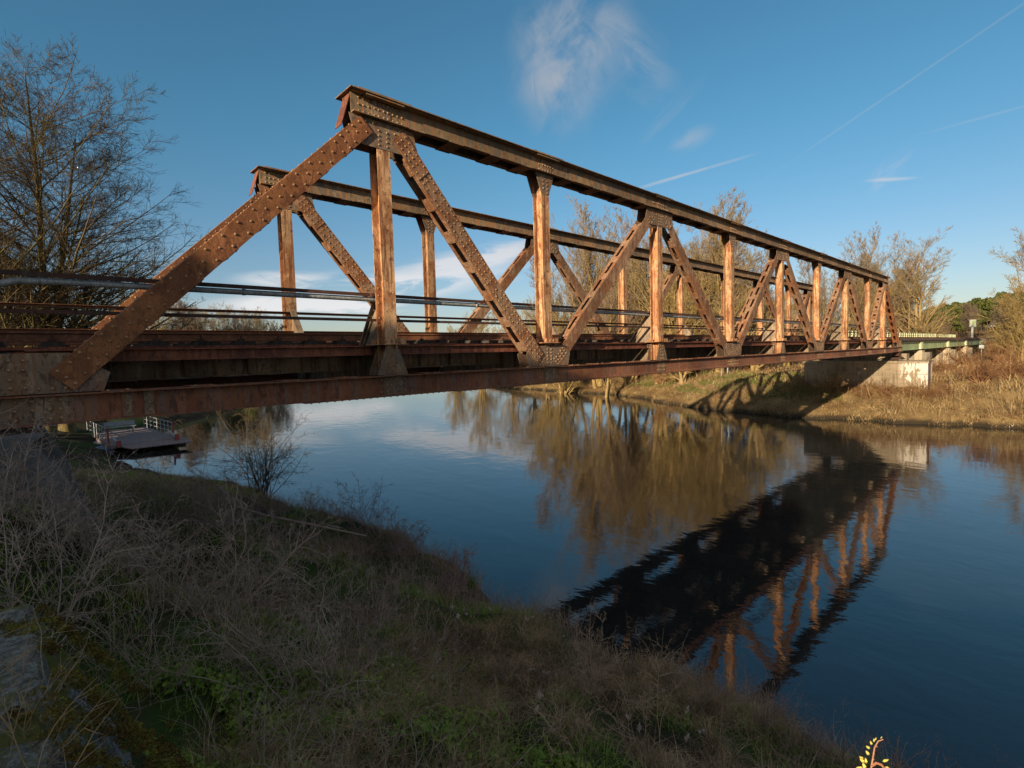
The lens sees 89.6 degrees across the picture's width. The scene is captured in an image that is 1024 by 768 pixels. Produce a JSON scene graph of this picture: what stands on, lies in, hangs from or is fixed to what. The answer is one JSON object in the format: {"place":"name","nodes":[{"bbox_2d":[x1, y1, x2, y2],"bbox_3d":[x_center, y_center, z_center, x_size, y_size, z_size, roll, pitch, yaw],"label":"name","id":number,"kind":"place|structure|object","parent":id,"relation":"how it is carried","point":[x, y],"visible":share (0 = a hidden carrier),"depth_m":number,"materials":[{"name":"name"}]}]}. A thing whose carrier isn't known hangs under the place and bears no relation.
{"place":"outdoors","nodes":[
{"label":"outdoors","id":0,"kind":"place"},
{"bbox_2d":[0,327,1023,767],"bbox_3d":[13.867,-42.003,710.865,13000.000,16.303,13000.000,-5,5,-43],"label":"ground","id":1,"kind":"structure","parent":0,"point":[148,717],"depth_m":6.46,"materials":[{"name":"plant"}]},
{"bbox_2d":[0,401,81,512],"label":"thorn bush","id":2,"kind":"object","parent":1,"relation":"on","point":[28,449],"visible":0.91,"depth_m":5.28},
{"bbox_2d":[0,426,98,541],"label":"abutment","id":3,"kind":"object","parent":1,"relation":"on","point":[56,453],"visible":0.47,"depth_m":5.78,"materials":[{"name":"concrete"}]},
{"bbox_2d":[0,85,904,435],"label":"truss bridge","id":4,"kind":"structure","parent":3,"relation":"on","point":[104,373],"depth_m":11.00,"materials":[{"name":"metal"}]},
{"bbox_2d":[0,331,987,353],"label":"railway track","id":5,"kind":"structure","parent":4,"relation":"on","point":[46,338],"depth_m":9.53,"materials":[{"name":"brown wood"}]},
{"bbox_2d":[0,604,134,767],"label":"mossy wing wall","id":6,"kind":"structure","parent":1,"relation":"on","point":[15,645],"depth_m":2.48,"materials":[{"name":"stone"}]},
{"bbox_2d":[0,575,121,767],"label":"wall top stalks","id":7,"kind":"object","parent":6,"relation":"on","point":[16,722],"depth_m":2.00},
{"bbox_2d":[0,604,196,767],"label":"moss","id":8,"kind":"object","parent":6,"relation":"on","point":[134,730],"visible":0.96,"depth_m":2.50,"materials":[{"name":"plant"}]},
{"bbox_2d":[0,70,164,346],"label":"lime tree","id":9,"kind":"object","parent":1,"relation":"on","point":[30,246],"visible":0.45,"depth_m":30.93,"materials":[{"name":"brown plant"}]},
{"bbox_2d":[0,416,189,650],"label":"thorn bush","id":10,"kind":"object","parent":1,"relation":"on","point":[70,608],"visible":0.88,"depth_m":4.36,"materials":[{"name":"plant"}]},
{"bbox_2d":[0,29,211,437],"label":"lime tree","id":11,"kind":"object","parent":1,"relation":"on","point":[38,187],"visible":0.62,"depth_m":31.16,"materials":[{"name":"brown plant"}]},
{"bbox_2d":[0,61,214,432],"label":"lime tree","id":12,"kind":"object","parent":1,"relation":"on","point":[69,427],"visible":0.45,"depth_m":35.30,"materials":[{"name":"brown plant"}]},
{"bbox_2d":[0,428,224,636],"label":"abutment brush","id":13,"kind":"object","parent":1,"relation":"on","point":[42,505],"visible":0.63,"depth_m":5.21,"materials":[{"name":"plant"}]},
{"bbox_2d":[78,427,206,519],"bbox_3d":[-8.056,2.192,11.367,3.011,2.580,2.580,2,5,45],"label":"thorn bush","id":14,"kind":"object","parent":1,"relation":"on","point":[160,479],"visible":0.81,"depth_m":11.27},
{"bbox_2d":[146,312,173,344],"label":"willow tree","id":15,"kind":"object","parent":1,"relation":"on","point":[159,328],"visible":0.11,"depth_m":122.92,"materials":[{"name":"brown plant"}]},
{"bbox_2d":[71,480,265,611],"bbox_3d":[-4.553,2.390,6.762,3.621,2.608,2.116,0,4,20],"label":"thorn bush","id":16,"kind":"object","parent":1,"relation":"on","point":[170,552],"visible":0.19,"depth_m":6.72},
{"bbox_2d":[170,297,212,329],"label":"dark tree","id":17,"kind":"object","parent":1,"relation":"on","point":[191,327],"visible":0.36,"depth_m":125.39,"materials":[{"name":"brown plant"}]},
{"bbox_2d":[43,427,345,639],"bbox_3d":[-3.352,1.594,5.729,2.893,2.240,1.866,-5,5,-42],"label":"thorn bush","id":18,"kind":"object","parent":1,"relation":"on","point":[214,578],"visible":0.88,"depth_m":5.65,"materials":[{"name":"plant"}]},
{"bbox_2d":[160,443,258,537],"bbox_3d":[-5.542,2.023,9.389,1.514,1.702,2.053,-2,3,-3],"label":"thorn bush","id":19,"kind":"object","parent":1,"relation":"on","point":[205,509],"visible":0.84,"depth_m":9.48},
{"bbox_2d":[189,305,231,329],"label":"willow tree","id":20,"kind":"object","parent":1,"relation":"on","point":[221,321],"visible":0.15,"depth_m":138.10,"materials":[{"name":"brown plant"}]},
{"bbox_2d":[203,301,242,329],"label":"willow tree","id":21,"kind":"object","parent":1,"relation":"on","point":[227,325],"visible":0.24,"depth_m":141.96,"materials":[{"name":"brown plant"}]},
{"bbox_2d":[141,404,321,496],"bbox_3d":[-9.249,1.942,18.234,5.289,4.745,5.146,0,4,30],"label":"willow shrub","id":22,"kind":"object","parent":1,"relation":"on","point":[265,479],"visible":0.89,"depth_m":18.30,"materials":[{"name":"brown plant"}]},
{"bbox_2d":[0,454,469,725],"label":"bramble thicket","id":23,"kind":"object","parent":1,"relation":"on","point":[239,577],"visible":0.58,"depth_m":6.32,"materials":[{"name":"plant"}]},
{"bbox_2d":[218,486,366,535],"bbox_3d":[-4.703,2.647,10.626,3.650,0.844,0.356,-1,4,17],"label":"fallen branch","id":24,"kind":"object","parent":23,"relation":"on","point":[220,488],"visible":0.79,"depth_m":10.48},
{"bbox_2d":[219,313,257,330],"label":"dark tree","id":25,"kind":"object","parent":1,"relation":"on","point":[236,324],"visible":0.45,"depth_m":140.56,"materials":[{"name":"brown plant"}]},
{"bbox_2d":[237,306,274,330],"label":"willow tree","id":26,"kind":"object","parent":1,"relation":"on","point":[267,325],"visible":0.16,"depth_m":152.20,"materials":[{"name":"brown plant"}]},
{"bbox_2d":[252,310,280,330],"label":"willow tree","id":27,"kind":"object","parent":1,"relation":"on","point":[263,326],"visible":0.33,"depth_m":147.63,"materials":[{"name":"brown plant"}]},
{"bbox_2d":[138,544,398,738],"bbox_3d":[-1.859,2.171,4.401,1.949,1.578,1.412,-1,3,9],"label":"thorn bush","id":28,"kind":"object","parent":1,"relation":"on","point":[298,662],"visible":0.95,"depth_m":4.38,"materials":[{"name":"plant"}]},
{"bbox_2d":[268,320,282,330],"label":"dark tree","id":29,"kind":"object","parent":1,"relation":"on","point":[279,329],"visible":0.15,"depth_m":157.36,"materials":[{"name":"brown plant"}]},
{"bbox_2d":[39,572,562,767],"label":"bank top brush","id":30,"kind":"object","parent":1,"relation":"on","point":[278,717],"visible":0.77,"depth_m":3.95,"materials":[{"name":"plant"}]},
{"bbox_2d":[295,483,323,508],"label":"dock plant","id":31,"kind":"object","parent":1,"relation":"on","point":[313,494],"visible":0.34,"depth_m":15.96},
{"bbox_2d":[314,471,394,530],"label":"weed clump","id":32,"kind":"object","parent":1,"relation":"on","point":[375,513],"visible":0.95,"depth_m":12.56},
{"bbox_2d":[145,655,597,767],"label":"ground ivy","id":33,"kind":"object","parent":1,"relation":"on","point":[215,686],"visible":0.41,"depth_m":4.28,"materials":[{"name":"green plant"}]},
{"bbox_2d":[378,505,433,555],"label":"weed clump","id":34,"kind":"object","parent":1,"relation":"on","point":[403,538],"visible":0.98,"depth_m":11.20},
{"bbox_2d":[414,541,480,601],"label":"weed clump","id":35,"kind":"object","parent":1,"relation":"on","point":[459,570],"visible":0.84,"depth_m":9.91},
{"bbox_2d":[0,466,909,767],"bbox_3d":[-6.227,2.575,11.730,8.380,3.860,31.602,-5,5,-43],"label":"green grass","id":36,"kind":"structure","parent":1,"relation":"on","point":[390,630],"depth_m":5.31,"materials":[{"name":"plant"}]},
{"bbox_2d":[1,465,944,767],"bbox_3d":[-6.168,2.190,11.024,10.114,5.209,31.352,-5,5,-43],"label":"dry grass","id":37,"kind":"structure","parent":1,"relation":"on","point":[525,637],"depth_m":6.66,"materials":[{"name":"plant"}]},
{"bbox_2d":[464,307,503,332],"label":"willow tree","id":38,"kind":"object","parent":1,"relation":"on","point":[480,328],"visible":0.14,"depth_m":103.48,"materials":[{"name":"brown plant"}]},
{"bbox_2d":[492,309,529,332],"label":"willow tree","id":39,"kind":"object","parent":1,"relation":"on","point":[502,327],"visible":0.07,"depth_m":97.97,"materials":[{"name":"brown plant"}]},
{"bbox_2d":[519,297,535,332],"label":"willow tree","id":40,"kind":"object","parent":1,"relation":"on","point":[528,326],"visible":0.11,"depth_m":88.94,"materials":[{"name":"brown plant"}]},
{"bbox_2d":[516,294,567,386],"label":"willow tree","id":41,"kind":"object","parent":1,"relation":"on","point":[527,315],"visible":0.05,"depth_m":72.16,"materials":[{"name":"brown plant"}]},
{"bbox_2d":[523,255,591,385],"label":"poplar tree","id":42,"kind":"object","parent":1,"relation":"on","point":[553,286],"visible":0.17,"depth_m":68.31,"materials":[{"name":"brown plant"}]},
{"bbox_2d":[543,311,583,393],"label":"willow tree","id":43,"kind":"object","parent":1,"relation":"on","point":[563,386],"visible":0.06,"depth_m":65.49,"materials":[{"name":"brown plant"}]},
{"bbox_2d":[234,591,893,766],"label":"fallen leaves","id":44,"kind":"object","parent":1,"relation":"on","point":[686,737],"visible":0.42,"depth_m":5.86,"materials":[{"name":"brown plant"}]},
{"bbox_2d":[115,477,1020,767],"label":"purple brush","id":45,"kind":"object","parent":1,"relation":"on","point":[433,585],"visible":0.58,"depth_m":6.89,"materials":[{"name":"plant"}]},
{"bbox_2d":[541,693,596,763],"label":"dead stalk","id":46,"kind":"object","parent":1,"relation":"on","point":[571,732],"visible":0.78,"depth_m":4.18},
{"bbox_2d":[549,193,640,388],"bbox_3d":[10.984,-11.856,66.157,13.620,25.130,12.144,0,4,29],"label":"poplar tree","id":47,"kind":"object","parent":1,"relation":"on","point":[587,280],"visible":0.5,"depth_m":64.90,"materials":[{"name":"brown plant"}]},
{"bbox_2d":[566,599,627,707],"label":"dead stalk","id":48,"kind":"object","parent":1,"relation":"on","point":[593,666],"visible":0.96,"depth_m":6.02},
{"bbox_2d":[572,262,641,397],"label":"poplar tree","id":49,"kind":"object","parent":1,"relation":"on","point":[614,300],"visible":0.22,"depth_m":57.85,"materials":[{"name":"brown plant"}]},
{"bbox_2d":[591,206,666,382],"bbox_3d":[14.154,-11.140,63.665,10.965,22.690,12.297,-1,3,11],"label":"poplar tree","id":50,"kind":"object","parent":1,"relation":"on","point":[636,264],"visible":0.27,"depth_m":61.67,"materials":[{"name":"brown plant"}]},
{"bbox_2d":[242,493,1019,767],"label":"dry weeds","id":51,"kind":"object","parent":1,"relation":"on","point":[698,673],"visible":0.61,"depth_m":7.16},
{"bbox_2d":[577,627,692,755],"bbox_3d":[1.277,3.013,5.053,1.246,1.270,0.840,-5,5,-43],"label":"dead stalk","id":52,"kind":"object","parent":1,"relation":"on","point":[644,697],"visible":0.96,"depth_m":5.10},
{"bbox_2d":[606,234,673,333],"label":"poplar tree","id":53,"kind":"object","parent":1,"relation":"on","point":[627,273],"visible":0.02,"depth_m":71.43,"materials":[{"name":"brown plant"}]},
{"bbox_2d":[609,221,714,383],"bbox_3d":[17.494,-9.455,59.214,13.770,19.548,13.763,-1,3,12],"label":"willow tree","id":54,"kind":"object","parent":1,"relation":"on","point":[639,271],"visible":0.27,"depth_m":59.01,"materials":[{"name":"brown plant"}]},
{"bbox_2d":[648,372,678,383],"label":"bush","id":55,"kind":"object","parent":1,"relation":"on","point":[659,378],"visible":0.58,"depth_m":58.34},
{"bbox_2d":[643,264,735,384],"bbox_3d":[18.766,-6.205,55.177,9.444,13.226,8.074,-2,3,1],"label":"willow tree","id":56,"kind":"object","parent":1,"relation":"on","point":[672,303],"visible":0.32,"depth_m":54.48,"materials":[{"name":"brown plant"}]},
{"bbox_2d":[649,206,747,332],"bbox_3d":[22.802,-10.641,62.872,13.639,19.527,8.848,0,4,32],"label":"poplar tree","id":57,"kind":"object","parent":1,"relation":"on","point":[742,246],"visible":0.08,"depth_m":60.41,"materials":[{"name":"brown plant"}]},
{"bbox_2d":[672,239,744,369],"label":"willow tree","id":58,"kind":"object","parent":1,"relation":"on","point":[706,278],"visible":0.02,"depth_m":65.36,"materials":[{"name":"brown plant"}]},
{"bbox_2d":[665,187,762,370],"bbox_3d":[23.856,-12.138,60.313,12.165,22.446,10.847,-1,3,3],"label":"poplar tree","id":59,"kind":"object","parent":1,"relation":"on","point":[728,211],"visible":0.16,"depth_m":59.31,"materials":[{"name":"brown plant"}]},
{"bbox_2d":[663,210,765,373],"bbox_3d":[22.345,-9.282,56.615,12.489,17.738,12.495,-4,4,-29],"label":"willow tree","id":60,"kind":"object","parent":1,"relation":"on","point":[719,294],"visible":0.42,"depth_m":54.89,"materials":[{"name":"brown plant"}]},
{"bbox_2d":[624,370,850,402],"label":"green grass","id":61,"kind":"structure","parent":1,"relation":"on","point":[748,381],"depth_m":48.13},
{"bbox_2d":[712,228,812,370],"bbox_3d":[26.547,-8.610,57.118,10.965,15.566,10.960,-3,4,-25],"label":"willow tree","id":62,"kind":"object","parent":1,"relation":"on","point":[756,269],"visible":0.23,"depth_m":56.23,"materials":[{"name":"brown plant"}]},
{"bbox_2d":[755,286,774,364],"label":"dark tree","id":63,"kind":"object","parent":1,"relation":"on","point":[772,297],"visible":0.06,"depth_m":77.21,"materials":[{"name":"brown plant"}]},
{"bbox_2d":[507,368,1023,427],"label":"bank grass","id":64,"kind":"structure","parent":1,"relation":"on","point":[757,397],"depth_m":39.70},
{"bbox_2d":[766,290,811,366],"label":"willow tree","id":65,"kind":"object","parent":1,"relation":"on","point":[788,363],"visible":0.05,"depth_m":69.69,"materials":[{"name":"brown plant"}]},
{"bbox_2d":[561,362,1023,420],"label":"reeds","id":66,"kind":"object","parent":1,"relation":"on","point":[1008,399],"visible":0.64,"depth_m":35.41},
{"bbox_2d":[583,361,1023,420],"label":"brambles","id":67,"kind":"object","parent":1,"relation":"on","point":[934,370],"visible":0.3,"depth_m":38.13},
{"bbox_2d":[791,275,841,360],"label":"willow tree","id":68,"kind":"object","parent":1,"relation":"on","point":[838,317],"visible":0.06,"depth_m":84.98,"materials":[{"name":"brown plant"}]},
{"bbox_2d":[809,360,852,391],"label":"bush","id":69,"kind":"object","parent":1,"relation":"on","point":[830,383],"visible":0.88,"depth_m":40.28,"materials":[{"name":"brown plant"}]},
{"bbox_2d":[648,346,1023,393],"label":"meadow grass","id":70,"kind":"structure","parent":1,"relation":"on","point":[801,364],"depth_m":51.44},
{"bbox_2d":[795,247,879,336],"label":"poplar tree","id":71,"kind":"object","parent":1,"relation":"on","point":[823,290],"visible":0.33,"depth_m":80.61,"materials":[{"name":"brown plant"}]},
{"bbox_2d":[830,223,902,336],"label":"poplar tree","id":72,"kind":"object","parent":1,"relation":"on","point":[872,267],"visible":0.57,"depth_m":78.43,"materials":[{"name":"brown plant"}]},
{"bbox_2d":[803,353,933,388],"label":"river pier","id":73,"kind":"structure","parent":1,"relation":"on","point":[875,367],"depth_m":39.84,"materials":[{"name":"concrete"}]},
{"bbox_2d":[884,350,931,359],"bbox_3d":[38.037,-1.809,51.354,1.380,2.980,5.730,-5,5,-43],"label":"bridge abutment","id":74,"kind":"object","parent":73,"relation":"on","point":[919,354],"depth_m":49.36,"materials":[{"name":"grey concrete"}]},
{"bbox_2d":[856,737,888,767],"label":"rose sprig","id":75,"kind":"object","parent":1,"relation":"on","point":[872,763],"visible":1,"depth_m":0.74,"materials":[{"name":"yellow plant"}]},
{"bbox_2d":[789,374,960,398],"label":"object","id":76,"kind":"object","parent":1,"relation":"on","point":[884,390],"visible":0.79,"depth_m":38.71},
{"bbox_2d":[850,257,931,336],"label":"poplar tree","id":77,"kind":"object","parent":1,"relation":"on","point":[900,312],"visible":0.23,"depth_m":81.08,"materials":[{"name":"brown plant"}]},
{"bbox_2d":[863,246,935,331],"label":"poplar tree","id":78,"kind":"object","parent":1,"relation":"on","point":[895,261],"visible":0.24,"depth_m":85.42,"materials":[{"name":"brown plant"}]},
{"bbox_2d":[794,321,1023,364],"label":"hedge brush","id":79,"kind":"object","parent":1,"relation":"on","point":[952,333],"visible":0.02,"depth_m":125.84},
{"bbox_2d":[848,331,981,350],"bbox_3d":[54.108,-5.664,65.860,70.500,1.850,3.720,-5,5,-43],"label":"girder viaduct","id":80,"kind":"object","parent":1,"relation":"on","point":[914,344],"visible":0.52,"depth_m":57.47,"materials":[{"name":"metal"}]},
{"bbox_2d":[882,226,963,349],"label":"poplar tree","id":81,"kind":"object","parent":1,"relation":"on","point":[918,325],"visible":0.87,"depth_m":78.85,"materials":[{"name":"brown plant"}]},
{"bbox_2d":[904,348,956,365],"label":"viaduct pier","id":82,"kind":"structure","parent":1,"relation":"on","point":[936,354],"depth_m":61.96,"materials":[{"name":"grey concrete"}]},
{"bbox_2d":[922,310,945,332],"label":"pine tree","id":83,"kind":"object","parent":1,"relation":"on","point":[931,317],"visible":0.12,"depth_m":156.49,"materials":[{"name":"green plant"}]},
{"bbox_2d":[920,347,964,372],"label":"bush","id":84,"kind":"object","parent":1,"relation":"on","point":[941,365],"visible":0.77,"depth_m":47.46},
{"bbox_2d":[933,304,951,309],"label":"pine tree","id":85,"kind":"object","parent":1,"relation":"on","point":[948,305],"visible":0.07,"depth_m":166.78,"materials":[{"name":"green plant"}]},
{"bbox_2d":[930,320,956,336],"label":"dark tree","id":86,"kind":"object","parent":1,"relation":"on","point":[945,330],"visible":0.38,"depth_m":116.17,"materials":[{"name":"brown plant"}]},
{"bbox_2d":[921,346,972,359],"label":"viaduct pier","id":87,"kind":"structure","parent":1,"relation":"on","point":[970,352],"depth_m":73.22,"materials":[{"name":"grey concrete"}]},
{"bbox_2d":[940,307,962,332],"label":"pine tree","id":88,"kind":"object","parent":1,"relation":"on","point":[956,312],"visible":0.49,"depth_m":152.57,"materials":[{"name":"green plant"}]},
{"bbox_2d":[940,337,985,366],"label":"bush","id":89,"kind":"object","parent":1,"relation":"on","point":[965,356],"visible":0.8,"depth_m":55.72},
{"bbox_2d":[954,306,983,336],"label":"pine tree","id":90,"kind":"object","parent":1,"relation":"on","point":[960,326],"visible":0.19,"depth_m":149.93,"materials":[{"name":"green plant"}]},
{"bbox_2d":[954,339,985,347],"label":"abutment","id":91,"kind":"object","parent":1,"relation":"on","point":[975,346],"visible":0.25,"depth_m":87.87,"materials":[{"name":"concrete"}]},
{"bbox_2d":[959,301,985,332],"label":"dark tree","id":92,"kind":"object","parent":1,"relation":"on","point":[966,317],"visible":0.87,"depth_m":111.41,"materials":[{"name":"brown plant"}]},
{"bbox_2d":[969,319,976,336],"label":"signal mast","id":93,"kind":"object","parent":1,"relation":"on","point":[972,324],"visible":0.84,"depth_m":93.91,"materials":[{"name":"metal"}]},
{"bbox_2d":[968,298,981,302],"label":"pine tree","id":94,"kind":"object","parent":1,"relation":"on","point":[976,299],"visible":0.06,"depth_m":208.33,"materials":[{"name":"green plant"}]},
{"bbox_2d":[937,339,1016,384],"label":"bush","id":95,"kind":"object","parent":1,"relation":"on","point":[981,370],"visible":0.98,"depth_m":37.07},
{"bbox_2d":[965,301,991,336],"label":"pine tree","id":96,"kind":"object","parent":1,"relation":"on","point":[974,303],"visible":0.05,"depth_m":163.88,"materials":[{"name":"green plant"}]},
{"bbox_2d":[975,297,1000,333],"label":"pine tree","id":97,"kind":"object","parent":1,"relation":"on","point":[984,305],"visible":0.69,"depth_m":146.12,"materials":[{"name":"green plant"}]},
{"bbox_2d":[967,227,1023,340],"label":"poplar tree","id":98,"kind":"object","parent":1,"relation":"on","point":[1018,253],"visible":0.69,"depth_m":64.94,"materials":[{"name":"brown plant"}]},
{"bbox_2d":[983,322,1012,355],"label":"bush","id":99,"kind":"object","parent":1,"relation":"on","point":[999,338],"visible":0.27,"depth_m":75.19,"materials":[{"name":"brown plant"}]},
{"bbox_2d":[976,335,1022,364],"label":"bush","id":100,"kind":"object","parent":1,"relation":"on","point":[991,353],"visible":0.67,"depth_m":57.67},
{"bbox_2d":[976,342,1023,378],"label":"bush","id":101,"kind":"object","parent":1,"relation":"on","point":[1009,370],"visible":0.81,"depth_m":37.45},
{"bbox_2d":[984,277,1023,362],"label":"willow tree","id":102,"kind":"object","parent":1,"relation":"on","point":[1012,336],"visible":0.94,"depth_m":59.88,"materials":[{"name":"brown plant"}]},
{"bbox_2d":[995,291,1012,300],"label":"pine tree","id":103,"kind":"object","parent":1,"relation":"on","point":[1001,293],"visible":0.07,"depth_m":155.57,"materials":[{"name":"green plant"}]},
{"bbox_2d":[990,296,1022,334],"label":"dark tree","id":104,"kind":"object","parent":1,"relation":"on","point":[997,319],"visible":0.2,"depth_m":100.86,"materials":[{"name":"green plant"}]},
{"bbox_2d":[0,0,1023,333],"label":"sky","id":105,"kind":"structure","parent":0,"point":[833,119],"materials":[{"name":"blue"}]},
{"bbox_2d":[109,387,1023,767],"bbox_3d":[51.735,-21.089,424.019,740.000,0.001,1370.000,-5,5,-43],"label":"water","id":106,"kind":"structure","parent":0,"point":[873,571],"depth_m":15.31,"materials":[{"name":"blue liquid"}]},
{"bbox_2d":[86,417,191,451],"bbox_3d":[-25.714,3.500,34.898,11.400,1.900,4.500,2,5,43],"label":"ferry pontoon","id":107,"kind":"object","parent":106,"relation":"on","point":[142,437],"visible":0.82,"depth_m":33.49,"materials":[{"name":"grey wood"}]},
{"bbox_2d":[104,420,135,433],"bbox_3d":[-28.080,3.078,36.943,0.440,0.800,1.800,2,5,43],"label":"bench","id":108,"kind":"object","parent":107,"relation":"on","point":[116,423],"visible":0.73,"depth_m":37.01,"materials":[{"name":"white paint"}]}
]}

